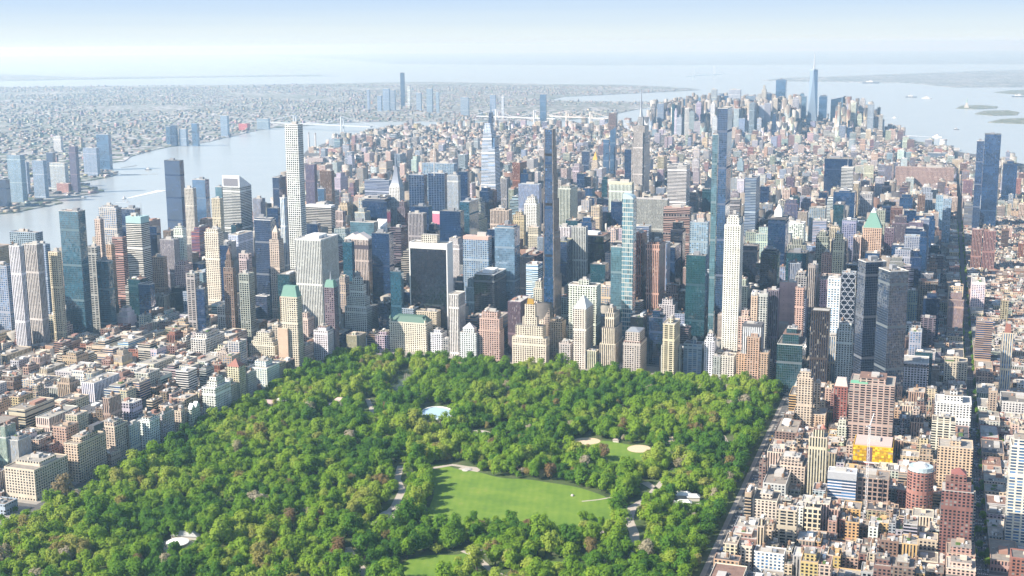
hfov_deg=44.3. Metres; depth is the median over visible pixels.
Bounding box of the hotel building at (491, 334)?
[478,308,503,360]
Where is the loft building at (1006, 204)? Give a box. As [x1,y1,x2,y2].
[1005,201,1007,215]
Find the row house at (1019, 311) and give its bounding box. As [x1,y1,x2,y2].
[1016,309,1023,313]
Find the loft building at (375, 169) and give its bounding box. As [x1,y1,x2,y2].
[370,165,378,172]
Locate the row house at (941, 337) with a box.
[938,334,946,340]
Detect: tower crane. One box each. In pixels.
[433,154,434,175]
[865,413,874,505]
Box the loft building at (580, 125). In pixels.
[577,123,583,129]
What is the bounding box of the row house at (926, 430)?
[923,428,930,433]
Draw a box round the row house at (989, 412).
[978,410,998,415]
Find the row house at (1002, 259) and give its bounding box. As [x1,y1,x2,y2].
[997,257,1005,261]
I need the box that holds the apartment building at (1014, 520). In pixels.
[1003,434,1023,545]
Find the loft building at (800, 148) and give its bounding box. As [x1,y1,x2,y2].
[798,143,803,152]
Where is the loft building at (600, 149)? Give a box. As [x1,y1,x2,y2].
[598,145,602,155]
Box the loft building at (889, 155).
[887,153,892,161]
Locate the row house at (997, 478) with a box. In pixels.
[983,473,1004,484]
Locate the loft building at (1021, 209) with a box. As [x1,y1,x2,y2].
[1018,203,1023,216]
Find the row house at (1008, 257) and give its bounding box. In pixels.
[1003,255,1011,260]
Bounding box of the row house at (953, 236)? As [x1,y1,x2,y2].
[949,234,957,237]
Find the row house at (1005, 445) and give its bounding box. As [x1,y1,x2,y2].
[1003,441,1007,450]
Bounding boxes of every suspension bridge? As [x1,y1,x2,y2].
[270,115,379,131]
[471,109,559,123]
[549,111,607,123]
[684,66,720,79]
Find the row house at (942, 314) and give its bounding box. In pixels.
[939,311,945,316]
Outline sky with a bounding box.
[0,0,1023,56]
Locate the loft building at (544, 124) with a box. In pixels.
[542,121,547,128]
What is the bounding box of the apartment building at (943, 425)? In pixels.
[930,412,955,453]
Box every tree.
[0,528,10,538]
[0,543,12,561]
[2,531,19,552]
[7,528,23,539]
[8,559,24,575]
[13,543,23,552]
[22,535,43,555]
[22,553,43,569]
[24,553,36,560]
[26,515,45,528]
[27,520,46,535]
[35,531,47,541]
[38,542,50,555]
[39,520,62,538]
[40,505,55,521]
[48,507,71,522]
[50,472,74,496]
[50,537,63,543]
[54,520,64,532]
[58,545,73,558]
[63,533,79,559]
[68,509,85,521]
[72,530,86,536]
[74,524,89,534]
[74,536,92,554]
[76,538,92,555]
[84,494,102,515]
[84,510,103,524]
[88,524,105,544]
[90,495,111,506]
[93,464,110,479]
[93,538,106,550]
[98,505,112,514]
[98,521,111,531]
[99,537,117,549]
[100,550,110,560]
[106,488,117,497]
[106,558,119,570]
[107,560,127,572]
[108,466,125,483]
[108,538,125,549]
[109,496,117,504]
[110,506,125,527]
[110,550,126,560]
[112,479,129,495]
[114,494,127,503]
[120,457,138,469]
[120,487,137,503]
[122,459,135,474]
[125,502,140,513]
[125,558,142,567]
[126,448,139,460]
[127,539,150,556]
[127,556,140,569]
[138,509,154,525]
[144,489,160,501]
[144,534,159,547]
[145,442,161,453]
[146,440,160,448]
[148,538,165,557]
[159,488,171,501]
[159,514,175,533]
[160,553,169,560]
[161,489,179,503]
[161,506,177,516]
[165,541,183,552]
[166,519,180,536]
[166,549,179,556]
[167,555,179,570]
[170,513,184,519]
[174,509,191,519]
[179,546,194,555]
[179,553,195,571]
[188,487,202,498]
[192,493,211,504]
[195,509,216,520]
[196,542,209,552]
[196,565,221,575]
[203,543,220,559]
[206,504,222,518]
[208,556,221,562]
[209,518,231,546]
[209,547,225,559]
[213,433,230,445]
[213,475,230,490]
[213,513,233,530]
[220,528,232,545]
[221,417,235,430]
[227,484,241,499]
[227,510,235,517]
[228,517,237,529]
[229,450,242,462]
[231,434,247,450]
[232,498,250,510]
[232,523,248,536]
[232,536,253,549]
[233,492,246,504]
[233,509,256,528]
[238,446,252,458]
[246,481,258,492]
[247,490,268,503]
[249,540,267,560]
[250,524,266,539]
[252,549,275,568]
[253,496,270,509]
[257,524,272,539]
[260,499,278,516]
[261,514,278,526]
[262,519,280,533]
[266,406,283,416]
[273,478,289,491]
[273,536,282,546]
[276,452,290,467]
[277,534,296,555]
[282,447,297,461]
[282,497,295,511]
[283,429,296,438]
[289,534,306,554]
[294,521,312,536]
[296,476,314,488]
[296,560,310,574]
[297,553,319,562]
[298,453,308,464]
[303,453,319,475]
[304,554,318,570]
[307,507,320,525]
[308,447,321,455]
[309,417,322,431]
[310,564,334,575]
[311,501,322,514]
[316,527,337,540]
[318,500,331,512]
[320,451,330,459]
[323,531,336,550]
[323,551,340,569]
[324,462,340,483]
[326,444,339,451]
[326,495,341,506]
[326,511,345,526]
[330,536,346,553]
[332,524,346,539]
[338,512,350,535]
[338,552,351,569]
[342,512,364,537]
[344,560,360,574]
[345,552,364,571]
[346,500,359,517]
[347,472,356,482]
[350,491,365,511]
[350,533,362,546]
[353,479,368,490]
[354,533,375,559]
[355,485,372,496]
[357,457,372,474]
[358,495,379,513]
[359,424,372,436]
[364,540,380,554]
[364,549,382,565]
[373,448,387,462]
[376,415,393,436]
[376,513,389,524]
[381,525,398,539]
[387,558,403,566]
[395,432,410,445]
[395,497,418,527]
[396,525,409,537]
[399,537,417,558]
[406,408,420,426]
[407,489,425,507]
[408,442,425,458]
[408,528,422,554]
[411,477,424,487]
[411,523,428,529]
[414,417,429,436]
[417,463,433,473]
[419,526,433,546]
[419,532,432,550]
[429,526,438,537]
[432,513,448,534]
[436,428,450,440]
[440,525,453,540]
[443,529,462,549]
[447,403,460,416]
[447,512,464,533]
[449,559,463,575]
[464,543,485,570]
[476,535,489,547]
[482,537,498,546]
[483,539,501,554]
[487,546,503,565]
[496,522,509,533]
[496,534,508,545]
[498,548,512,562]
[499,538,516,551]
[502,542,517,553]
[503,526,517,539]
[504,509,518,523]
[504,550,519,570]
[508,520,522,529]
[512,443,525,468]
[512,541,521,555]
[516,522,531,539]
[516,527,525,537]
[520,557,534,568]
[522,542,538,556]
[523,539,539,552]
[527,458,544,476]
[529,512,549,536]
[534,437,547,453]
[540,530,558,555]
[542,519,556,530]
[559,522,579,543]
[562,541,575,556]
[562,554,577,568]
[569,440,584,453]
[574,468,587,485]
[578,520,589,530]
[584,537,597,552]
[585,549,603,569]
[600,536,610,544]
[604,530,621,544]
[604,538,621,556]
[606,490,627,509]
[608,550,625,564]
[609,524,623,535]
[612,508,631,523]
[612,558,631,569]
[614,483,634,498]
[616,466,628,475]
[618,535,633,552]
[623,420,634,431]
[627,553,648,569]
[628,395,644,405]
[629,416,646,439]
[632,549,648,557]
[636,410,651,420]
[638,538,654,554]
[638,558,651,573]
[639,397,654,406]
[640,449,651,459]
[642,501,657,520]
[647,448,663,462]
[647,533,660,551]
[649,496,663,509]
[649,536,662,554]
[650,563,661,571]
[657,534,677,552]
[661,531,683,549]
[662,549,677,568]
[663,546,678,553]
[672,548,691,568]
[673,526,682,532]
[675,509,688,522]
[677,525,689,534]
[680,450,697,466]
[683,503,693,514]
[688,527,700,539]
[689,524,701,533]
[699,438,715,452]
[699,521,713,535]
[701,513,719,527]
[709,491,728,504]
[710,436,721,454]
[712,497,727,513]
[715,440,732,456]
[732,452,750,473]
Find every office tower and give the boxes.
[9,228,42,244]
[40,241,52,313]
[49,162,68,189]
[112,234,128,307]
[125,209,152,282]
[160,236,179,293]
[184,185,197,244]
[217,303,239,329]
[222,175,252,233]
[239,250,251,272]
[239,270,256,354]
[252,196,265,221]
[279,195,289,270]
[294,232,340,328]
[305,162,317,203]
[306,202,335,233]
[320,169,334,204]
[335,208,345,227]
[344,231,372,295]
[364,176,391,195]
[390,224,407,269]
[408,210,426,241]
[409,172,427,211]
[416,308,440,330]
[422,161,456,195]
[428,170,447,227]
[447,172,460,209]
[448,290,465,355]
[501,177,508,208]
[512,160,526,186]
[518,182,541,232]
[559,223,571,238]
[568,277,600,345]
[572,223,587,281]
[608,179,633,210]
[635,228,646,309]
[636,196,669,238]
[645,237,665,309]
[663,204,691,264]
[667,163,689,205]
[711,88,717,101]
[728,89,740,103]
[741,321,763,353]
[746,95,755,101]
[758,289,768,348]
[767,286,779,362]
[779,279,796,325]
[827,466,857,501]
[841,149,853,189]
[861,208,882,258]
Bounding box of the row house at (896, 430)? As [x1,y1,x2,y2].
[893,425,899,437]
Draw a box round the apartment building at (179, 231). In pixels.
[173,223,187,259]
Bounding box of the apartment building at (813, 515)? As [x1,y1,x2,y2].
[804,499,821,530]
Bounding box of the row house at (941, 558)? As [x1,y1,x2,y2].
[938,553,944,571]
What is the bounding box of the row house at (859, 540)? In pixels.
[856,538,862,543]
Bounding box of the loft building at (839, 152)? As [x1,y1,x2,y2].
[836,150,843,155]
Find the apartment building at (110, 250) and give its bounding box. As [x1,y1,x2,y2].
[106,241,118,303]
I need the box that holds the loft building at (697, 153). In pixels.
[694,149,699,159]
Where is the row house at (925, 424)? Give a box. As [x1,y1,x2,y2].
[909,421,928,428]
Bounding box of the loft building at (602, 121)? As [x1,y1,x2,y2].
[599,119,605,124]
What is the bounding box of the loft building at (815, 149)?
[813,145,820,153]
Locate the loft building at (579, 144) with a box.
[577,142,584,151]
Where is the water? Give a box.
[0,50,1023,250]
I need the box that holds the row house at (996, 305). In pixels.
[993,303,999,308]
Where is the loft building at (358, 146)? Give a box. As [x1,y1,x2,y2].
[356,143,361,149]
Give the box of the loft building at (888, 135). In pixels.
[885,130,890,139]
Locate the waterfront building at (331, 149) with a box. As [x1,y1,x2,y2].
[319,147,338,154]
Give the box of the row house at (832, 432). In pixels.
[828,429,836,435]
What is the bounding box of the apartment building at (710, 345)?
[704,330,716,375]
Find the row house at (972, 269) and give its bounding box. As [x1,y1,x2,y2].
[967,267,976,270]
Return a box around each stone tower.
[94,216,105,256]
[211,196,223,230]
[223,248,238,328]
[269,225,284,318]
[284,121,306,268]
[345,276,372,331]
[377,219,387,231]
[490,205,511,227]
[513,210,525,245]
[524,194,539,245]
[528,224,540,248]
[558,183,577,224]
[591,152,598,169]
[756,94,761,101]
[762,85,766,97]
[806,261,818,354]
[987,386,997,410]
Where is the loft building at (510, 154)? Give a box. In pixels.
[507,150,513,160]
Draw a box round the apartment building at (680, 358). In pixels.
[661,344,681,372]
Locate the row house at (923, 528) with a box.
[917,526,929,531]
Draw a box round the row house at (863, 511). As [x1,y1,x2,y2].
[861,505,866,518]
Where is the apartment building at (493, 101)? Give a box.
[490,94,495,114]
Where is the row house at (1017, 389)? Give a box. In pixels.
[1010,387,1023,392]
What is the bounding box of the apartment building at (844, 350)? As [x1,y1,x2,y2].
[834,317,853,384]
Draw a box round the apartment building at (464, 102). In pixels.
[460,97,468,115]
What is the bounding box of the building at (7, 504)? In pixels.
[0,496,17,515]
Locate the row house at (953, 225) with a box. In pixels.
[950,223,957,228]
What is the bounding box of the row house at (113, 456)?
[107,448,120,465]
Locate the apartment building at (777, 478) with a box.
[763,464,790,495]
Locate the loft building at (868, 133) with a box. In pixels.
[866,128,870,138]
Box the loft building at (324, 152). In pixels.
[321,148,327,156]
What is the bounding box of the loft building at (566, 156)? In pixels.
[563,153,570,160]
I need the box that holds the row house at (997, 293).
[991,292,1000,295]
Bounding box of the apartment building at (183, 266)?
[174,258,192,289]
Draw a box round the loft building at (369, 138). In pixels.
[366,136,373,141]
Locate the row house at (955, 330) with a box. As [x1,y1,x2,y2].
[947,327,962,332]
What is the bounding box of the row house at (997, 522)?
[986,517,1003,530]
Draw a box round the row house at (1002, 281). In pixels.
[996,278,1007,283]
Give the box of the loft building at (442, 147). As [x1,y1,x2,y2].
[439,144,444,151]
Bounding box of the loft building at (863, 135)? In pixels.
[860,132,865,138]
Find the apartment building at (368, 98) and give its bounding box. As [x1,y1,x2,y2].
[367,89,369,110]
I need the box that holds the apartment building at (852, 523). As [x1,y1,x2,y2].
[845,515,859,539]
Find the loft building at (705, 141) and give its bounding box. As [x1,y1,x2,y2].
[702,137,707,148]
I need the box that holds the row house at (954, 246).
[948,245,958,252]
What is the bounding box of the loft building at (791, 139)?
[788,134,794,145]
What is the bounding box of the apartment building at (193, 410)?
[188,401,200,426]
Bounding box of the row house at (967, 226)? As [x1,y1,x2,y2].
[963,225,971,229]
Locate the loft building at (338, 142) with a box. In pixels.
[334,138,341,147]
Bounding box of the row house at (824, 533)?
[809,529,826,537]
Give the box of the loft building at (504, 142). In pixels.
[501,139,509,145]
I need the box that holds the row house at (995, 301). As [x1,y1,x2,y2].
[991,300,1000,303]
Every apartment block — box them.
[0,329,10,341]
[0,339,12,349]
[0,345,31,363]
[0,362,10,375]
[0,372,25,390]
[0,381,6,394]
[0,390,18,396]
[0,394,10,414]
[0,415,18,430]
[0,420,19,467]
[0,468,5,488]
[2,364,18,373]
[8,396,54,430]
[8,431,31,462]
[10,356,29,367]
[11,389,32,406]
[15,349,49,357]
[16,427,43,433]
[21,384,34,390]
[22,373,47,387]
[23,361,39,374]
[23,428,37,443]
[31,382,48,397]
[32,341,49,350]
[32,352,50,366]
[32,434,50,451]
[33,362,67,374]
[35,404,77,431]
[41,377,53,387]
[43,439,62,453]
[45,337,80,349]
[45,381,57,398]
[45,433,52,442]
[48,312,54,338]
[48,375,60,381]
[51,354,56,362]
[52,419,78,453]
[54,337,71,353]
[54,398,75,407]
[55,361,95,376]
[57,346,70,362]
[57,375,78,397]
[60,393,88,407]
[62,348,88,364]
[65,407,88,432]
[67,321,72,334]
[68,332,80,337]
[72,364,88,384]
[73,332,98,341]
[74,386,81,393]
[77,340,91,350]
[80,400,101,421]
[81,372,119,403]
[84,350,96,361]
[84,364,104,380]
[85,366,102,379]
[86,343,94,350]
[89,411,95,424]
[92,335,125,352]
[95,404,103,421]
[96,333,109,342]
[97,345,118,359]
[100,324,120,334]
[101,353,113,364]
[101,365,109,371]
[102,391,121,419]
[104,377,137,396]
[106,363,122,371]
[110,326,121,335]
[113,323,130,330]
[113,335,149,348]
[113,346,132,365]
[114,368,133,378]
[117,330,141,337]
[119,384,136,399]
[120,363,148,371]
[121,397,142,421]
[129,345,138,361]
[133,377,150,399]
[134,327,152,338]
[134,365,160,385]
[137,338,158,361]
[137,354,175,370]
[137,409,161,432]
[138,311,151,327]
[141,322,152,331]
[146,394,162,411]
[149,307,163,318]
[149,327,165,336]
[150,343,166,356]
[151,313,170,320]
[151,316,163,329]
[151,380,163,395]
[152,335,166,342]
[156,318,175,328]
[159,342,171,349]
[159,385,177,402]
[159,398,184,420]
[160,371,171,383]
[163,227,173,237]
[163,360,181,377]
[163,379,175,388]
[164,306,174,313]
[165,322,189,335]
[167,328,183,342]
[167,340,185,353]
[168,310,178,318]
[168,389,181,399]
[171,391,197,423]
[174,354,196,363]
[175,315,188,323]
[175,348,185,354]
[175,367,197,389]
[176,351,200,358]
[179,311,187,317]
[179,361,199,368]
[181,326,193,335]
[182,333,190,348]
[187,244,191,262]
[190,328,197,337]
[191,328,224,354]
[192,251,198,262]
[192,386,201,404]
[197,352,216,367]
[199,363,213,387]
[199,384,206,406]
[209,314,216,324]
[212,358,220,364]
[212,361,226,373]
[214,341,227,351]
[217,345,227,360]
[222,352,240,365]
[223,328,247,346]
[225,377,237,403]
[227,336,246,363]
[256,319,267,330]
[271,357,285,378]
[272,319,281,339]
[278,357,294,375]
[302,310,314,341]
[341,192,352,203]
[348,181,356,201]
[354,193,363,201]
[359,182,364,193]
[367,329,378,346]
[375,328,389,349]
[682,346,683,371]
[710,562,746,575]
[716,347,731,354]
[723,531,740,554]
[732,525,756,568]
[734,515,758,528]
[744,483,754,516]
[746,571,763,575]
[757,513,766,544]
[758,452,767,488]
[766,518,776,541]
[766,538,782,547]
[767,443,789,470]
[770,359,772,378]
[771,360,776,379]
[771,438,791,445]
[774,418,801,439]
[781,495,794,504]
[784,411,794,419]
[784,554,792,574]
[786,540,794,557]
[788,386,796,410]
[790,440,797,451]
[792,546,804,575]
[795,433,802,447]
[796,530,816,545]
[797,428,804,438]
[800,546,820,575]
[801,426,813,433]
[801,441,808,448]
[801,494,822,513]
[801,545,821,551]
[803,433,809,441]
[812,481,826,496]
[813,494,830,530]
[815,531,822,546]
[818,554,832,575]
[820,398,825,407]
[821,382,825,389]
[821,545,828,553]
[825,381,833,405]
[827,406,832,428]
[827,445,837,471]
[828,363,830,380]
[828,545,841,568]
[829,500,840,537]
[830,388,833,408]
[835,498,844,511]
[836,454,845,466]
[837,415,847,439]
[839,510,850,538]
[843,500,861,517]
[844,463,857,468]
[846,439,853,453]
[861,560,873,575]
[866,501,886,518]
[866,546,877,562]
[869,512,888,537]
[870,538,876,547]
[873,551,891,575]
[886,500,893,516]
[887,464,902,478]
[888,513,896,533]
[889,485,896,503]
[891,554,914,575]
[894,402,901,417]
[894,435,903,458]
[896,481,906,510]
[898,399,913,411]
[898,464,908,482]
[899,414,909,426]
[899,418,904,434]
[899,508,912,520]
[901,533,917,557]
[903,514,917,535]
[907,384,924,401]
[910,406,921,419]
[910,414,923,436]
[913,505,933,529]
[914,397,926,412]
[914,555,921,575]
[915,565,925,575]
[917,434,929,455]
[917,531,937,555]
[919,443,932,462]
[924,432,930,442]
[925,386,937,408]
[926,398,930,412]
[926,409,930,427]
[929,520,939,550]
[930,397,934,428]
[932,486,941,508]
[933,509,940,521]
[939,297,946,311]
[945,537,975,567]
[945,555,975,575]
[946,290,963,331]
[947,283,963,311]
[948,381,966,388]
[949,248,958,255]
[955,425,968,438]
[963,199,972,224]
[965,239,971,244]
[969,277,984,309]
[971,491,975,544]
[975,365,992,379]
[975,368,992,388]
[1000,227,1008,246]
[1000,296,1008,320]
[1008,226,1011,236]
[1017,241,1023,257]
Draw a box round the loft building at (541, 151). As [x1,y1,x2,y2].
[539,147,543,157]
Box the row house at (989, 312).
[983,310,994,315]
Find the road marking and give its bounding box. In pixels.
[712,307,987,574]
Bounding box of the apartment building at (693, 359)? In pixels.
[683,336,703,374]
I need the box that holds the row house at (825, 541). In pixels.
[821,538,829,546]
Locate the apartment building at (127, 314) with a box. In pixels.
[117,305,136,325]
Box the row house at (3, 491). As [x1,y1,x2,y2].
[0,487,6,496]
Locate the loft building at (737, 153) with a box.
[733,151,741,156]
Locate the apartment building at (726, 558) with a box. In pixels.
[713,552,740,566]
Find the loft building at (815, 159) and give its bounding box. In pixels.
[813,155,817,164]
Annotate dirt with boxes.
[163,539,193,550]
[459,467,479,471]
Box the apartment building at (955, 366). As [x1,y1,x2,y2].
[943,352,967,384]
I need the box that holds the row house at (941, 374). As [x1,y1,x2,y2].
[939,371,943,381]
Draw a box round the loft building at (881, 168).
[878,163,884,175]
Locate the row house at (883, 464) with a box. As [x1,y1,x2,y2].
[879,462,897,466]
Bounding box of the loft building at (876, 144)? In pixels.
[874,141,878,147]
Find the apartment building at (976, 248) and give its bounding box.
[970,227,982,267]
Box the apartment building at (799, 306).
[794,284,804,336]
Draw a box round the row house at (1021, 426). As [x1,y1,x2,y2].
[1019,420,1023,432]
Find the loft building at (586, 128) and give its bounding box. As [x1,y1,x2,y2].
[582,126,588,131]
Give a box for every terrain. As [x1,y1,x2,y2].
[0,74,331,80]
[0,82,697,213]
[246,51,1023,64]
[763,70,1023,87]
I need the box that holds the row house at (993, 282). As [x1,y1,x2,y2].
[991,280,998,285]
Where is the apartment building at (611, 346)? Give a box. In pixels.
[600,304,623,365]
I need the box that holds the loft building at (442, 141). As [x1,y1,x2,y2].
[438,139,446,147]
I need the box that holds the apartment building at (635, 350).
[623,327,646,370]
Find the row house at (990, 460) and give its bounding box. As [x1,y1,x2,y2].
[982,456,1000,465]
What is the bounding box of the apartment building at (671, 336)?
[662,314,679,374]
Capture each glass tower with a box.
[0,178,11,206]
[0,261,14,330]
[6,153,27,201]
[25,161,30,193]
[32,159,48,197]
[46,151,55,186]
[59,208,93,332]
[68,145,80,191]
[83,147,100,175]
[96,133,112,169]
[96,257,116,327]
[98,202,122,248]
[121,205,140,254]
[138,281,155,314]
[150,225,159,274]
[164,158,185,228]
[166,126,170,143]
[170,124,177,145]
[179,128,188,145]
[191,123,199,145]
[192,177,210,221]
[196,285,209,331]
[215,185,224,231]
[220,242,230,300]
[239,306,259,320]
[254,214,275,302]
[256,118,269,128]
[256,293,270,320]
[267,206,280,228]
[272,175,286,206]
[306,221,320,233]
[318,186,325,201]
[343,239,354,280]
[350,218,377,236]
[362,195,390,231]
[372,229,393,303]
[383,88,389,110]
[390,90,395,109]
[390,268,403,317]
[400,72,404,105]
[409,234,453,329]
[410,203,431,229]
[426,88,432,112]
[440,207,463,242]
[458,169,469,200]
[460,198,478,234]
[463,232,491,303]
[474,267,506,313]
[495,220,519,307]
[540,93,546,124]
[560,236,571,286]
[582,150,589,171]
[588,230,609,273]
[603,138,609,173]
[610,127,615,177]
[610,244,621,321]
[611,199,621,225]
[621,193,636,334]
[624,148,630,180]
[685,251,707,340]
[690,218,709,268]
[708,130,718,331]
[715,106,732,319]
[744,174,759,234]
[759,246,779,290]
[767,92,771,99]
[767,204,789,264]
[776,78,786,96]
[776,324,806,395]
[785,248,808,279]
[801,92,806,118]
[809,307,830,382]
[818,95,827,120]
[823,156,853,194]
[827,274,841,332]
[830,97,843,121]
[833,187,855,217]
[840,269,856,336]
[853,255,886,373]
[874,264,908,400]
[941,196,951,242]
[971,139,983,230]
[979,132,1000,225]
[1000,159,1017,198]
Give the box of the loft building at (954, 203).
[948,195,957,210]
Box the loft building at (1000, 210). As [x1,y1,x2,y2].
[997,204,1004,215]
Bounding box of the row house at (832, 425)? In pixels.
[828,422,837,429]
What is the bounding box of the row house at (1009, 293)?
[1004,292,1014,295]
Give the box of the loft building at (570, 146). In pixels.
[568,142,573,152]
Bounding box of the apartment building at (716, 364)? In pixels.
[712,354,720,377]
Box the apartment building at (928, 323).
[921,315,935,346]
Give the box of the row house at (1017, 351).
[1012,348,1022,355]
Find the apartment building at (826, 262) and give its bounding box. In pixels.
[821,249,832,275]
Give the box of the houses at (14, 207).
[0,83,691,211]
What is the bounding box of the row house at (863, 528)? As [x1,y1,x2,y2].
[859,518,868,538]
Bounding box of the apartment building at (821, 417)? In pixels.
[794,406,827,427]
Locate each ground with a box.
[3,363,782,575]
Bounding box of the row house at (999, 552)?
[988,538,1016,571]
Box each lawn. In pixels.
[403,553,467,575]
[428,464,611,528]
[563,440,671,465]
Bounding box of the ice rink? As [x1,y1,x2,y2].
[422,406,450,419]
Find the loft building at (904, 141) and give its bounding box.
[902,136,908,147]
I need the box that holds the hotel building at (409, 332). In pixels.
[389,313,432,352]
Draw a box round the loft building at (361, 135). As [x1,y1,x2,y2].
[356,134,365,137]
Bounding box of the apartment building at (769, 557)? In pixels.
[753,542,785,572]
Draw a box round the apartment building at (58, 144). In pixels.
[53,136,63,151]
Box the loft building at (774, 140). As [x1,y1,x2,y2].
[771,136,777,147]
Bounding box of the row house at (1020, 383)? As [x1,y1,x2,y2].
[1017,379,1023,387]
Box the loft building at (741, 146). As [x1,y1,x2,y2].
[738,142,743,150]
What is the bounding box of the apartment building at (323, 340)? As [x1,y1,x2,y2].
[314,323,333,359]
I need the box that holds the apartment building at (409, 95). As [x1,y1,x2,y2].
[407,86,410,105]
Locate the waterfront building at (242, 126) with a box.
[239,123,249,129]
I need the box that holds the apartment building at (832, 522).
[827,515,837,532]
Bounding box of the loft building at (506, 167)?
[504,164,509,170]
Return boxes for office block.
[0,244,10,262]
[125,278,129,305]
[128,274,147,320]
[149,217,160,238]
[170,285,184,313]
[183,290,187,311]
[191,224,208,260]
[193,258,205,270]
[194,268,206,282]
[200,217,212,226]
[211,299,224,314]
[224,240,236,257]
[228,230,253,256]
[231,223,241,232]
[277,269,295,319]
[319,164,332,170]
[331,160,343,173]
[332,227,349,243]
[334,171,347,191]
[335,189,339,209]
[338,201,352,217]
[338,243,342,260]
[339,274,351,311]
[339,328,351,347]
[340,309,344,327]
[345,151,353,163]
[346,331,365,349]
[347,154,354,168]
[348,178,358,191]
[355,206,370,220]
[356,167,366,186]
[358,195,379,207]
[370,302,378,328]
[378,298,390,330]
[379,159,392,173]
[380,195,391,225]
[385,150,395,165]
[394,152,405,166]
[397,200,409,225]
[400,162,406,175]
[401,148,412,167]
[401,248,409,286]
[402,303,418,313]
[404,287,409,305]
[411,155,422,173]
[427,222,439,233]
[430,148,438,161]
[445,157,458,172]
[449,236,462,290]
[455,274,462,290]
[458,154,467,169]
[460,263,462,274]
[466,276,474,314]
[466,313,480,330]
[470,181,475,197]
[473,196,484,216]
[479,212,486,231]
[480,186,492,209]
[487,227,494,262]
[491,189,496,207]
[501,312,507,348]
[508,186,517,207]
[508,295,527,353]
[510,194,517,222]
[520,253,533,295]
[521,167,531,182]
[525,249,542,261]
[526,259,542,296]
[527,158,537,170]
[533,278,542,301]
[534,170,540,182]
[537,235,542,250]
[558,178,566,186]
[561,166,570,178]
[561,292,567,324]
[566,217,581,225]
[572,162,583,181]
[577,171,587,187]
[577,189,584,210]
[580,215,594,230]
[581,197,591,210]
[583,186,594,195]
[584,175,592,186]
[584,196,596,205]
[590,259,608,283]
[591,203,602,230]
[595,167,605,182]
[597,196,607,205]
[601,282,610,304]
[602,175,608,197]
[602,205,607,230]
[605,249,610,278]
[606,210,610,231]
[607,226,618,242]
[608,224,621,239]
[630,313,646,336]
[635,297,643,311]
[636,223,650,240]
[640,310,652,352]
[648,306,665,364]
[651,103,655,125]
[656,185,665,193]
[657,155,666,177]
[657,168,663,182]
[659,296,677,319]
[662,282,678,306]
[664,239,670,290]
[670,155,677,163]
[670,219,685,288]
[670,242,680,290]
[672,102,674,134]
[674,108,677,134]
[675,308,684,323]
[677,114,683,135]
[678,288,685,310]
[680,324,690,345]
[683,265,685,287]
[684,107,689,134]
[689,110,694,132]
[689,190,698,211]
[690,185,696,191]
[692,157,699,171]
[693,167,699,184]
[693,212,705,219]
[694,121,700,134]
[696,101,701,120]
[702,187,710,212]
[705,177,710,187]
[706,269,708,306]
[710,102,715,126]
[712,115,716,133]
[717,312,721,338]
[730,176,739,191]
[730,189,739,197]
[730,197,741,215]
[733,107,740,129]
[737,157,743,171]
[737,176,744,192]
[738,307,749,351]
[739,118,745,136]
[741,275,749,308]
[742,241,759,283]
[745,229,757,242]
[748,102,755,133]
[755,260,759,283]
[756,173,766,185]
[756,224,767,259]
[757,117,762,131]
[757,218,767,230]
[759,104,763,126]
[760,183,770,202]
[762,201,772,211]
[764,103,770,130]
[772,113,776,135]
[773,98,777,115]
[777,200,785,213]
[779,264,785,281]
[782,187,790,199]
[784,198,798,220]
[786,175,794,186]
[787,236,806,250]
[788,258,801,280]
[790,193,799,202]
[792,96,798,108]
[793,164,798,176]
[795,269,807,295]
[797,208,807,225]
[799,195,810,207]
[801,197,811,210]
[802,183,811,195]
[803,290,806,336]
[806,299,808,353]
[807,242,815,251]
[808,206,825,240]
[811,170,818,183]
[812,217,827,243]
[815,229,828,271]
[816,198,825,205]
[817,272,820,306]
[819,191,828,205]
[819,273,840,307]
[826,195,832,221]
[829,332,836,383]
[831,237,847,269]
[832,231,844,279]
[833,201,845,232]
[839,125,845,137]
[842,217,856,260]
[847,262,857,289]
[851,101,856,126]
[852,232,861,261]
[853,181,859,216]
[857,113,861,126]
[857,220,864,231]
[859,191,872,215]
[860,98,865,122]
[860,178,869,191]
[863,164,873,183]
[865,250,879,257]
[867,104,873,135]
[874,175,884,196]
[876,207,885,235]
[878,113,882,129]
[882,180,891,193]
[882,203,890,221]
[883,224,893,254]
[884,163,891,180]
[888,197,899,205]
[890,206,902,224]
[890,254,903,266]
[891,241,904,254]
[892,214,908,242]
[895,247,910,263]
[899,181,908,197]
[899,192,912,208]
[904,209,916,220]
[904,234,919,254]
[904,263,913,288]
[905,226,923,234]
[906,177,913,194]
[906,288,917,321]
[906,320,920,331]
[908,326,921,354]
[909,218,923,226]
[910,248,921,285]
[915,213,931,255]
[915,349,932,385]
[916,276,937,321]
[917,192,924,211]
[919,216,928,268]
[919,229,926,270]
[920,185,932,212]
[920,269,933,278]
[921,345,940,357]
[921,348,935,363]
[923,291,939,339]
[927,255,937,272]
[928,252,943,282]
[929,210,938,226]
[930,244,940,253]
[931,214,934,242]
[931,363,939,381]
[934,226,940,245]
[935,192,942,228]
[937,180,944,193]
[960,169,969,197]
[961,178,972,210]
[974,317,992,360]
[1016,176,1020,193]
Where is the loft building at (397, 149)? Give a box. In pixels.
[393,147,399,152]
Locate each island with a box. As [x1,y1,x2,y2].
[956,105,997,108]
[976,110,1018,115]
[988,118,1023,123]
[994,90,1023,94]
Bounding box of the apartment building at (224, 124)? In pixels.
[220,115,229,135]
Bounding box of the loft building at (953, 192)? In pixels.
[950,190,956,196]
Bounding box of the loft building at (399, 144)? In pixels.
[397,141,402,148]
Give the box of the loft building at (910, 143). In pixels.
[907,138,913,148]
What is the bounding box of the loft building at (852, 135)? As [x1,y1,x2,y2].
[849,132,856,143]
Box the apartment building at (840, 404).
[833,376,848,421]

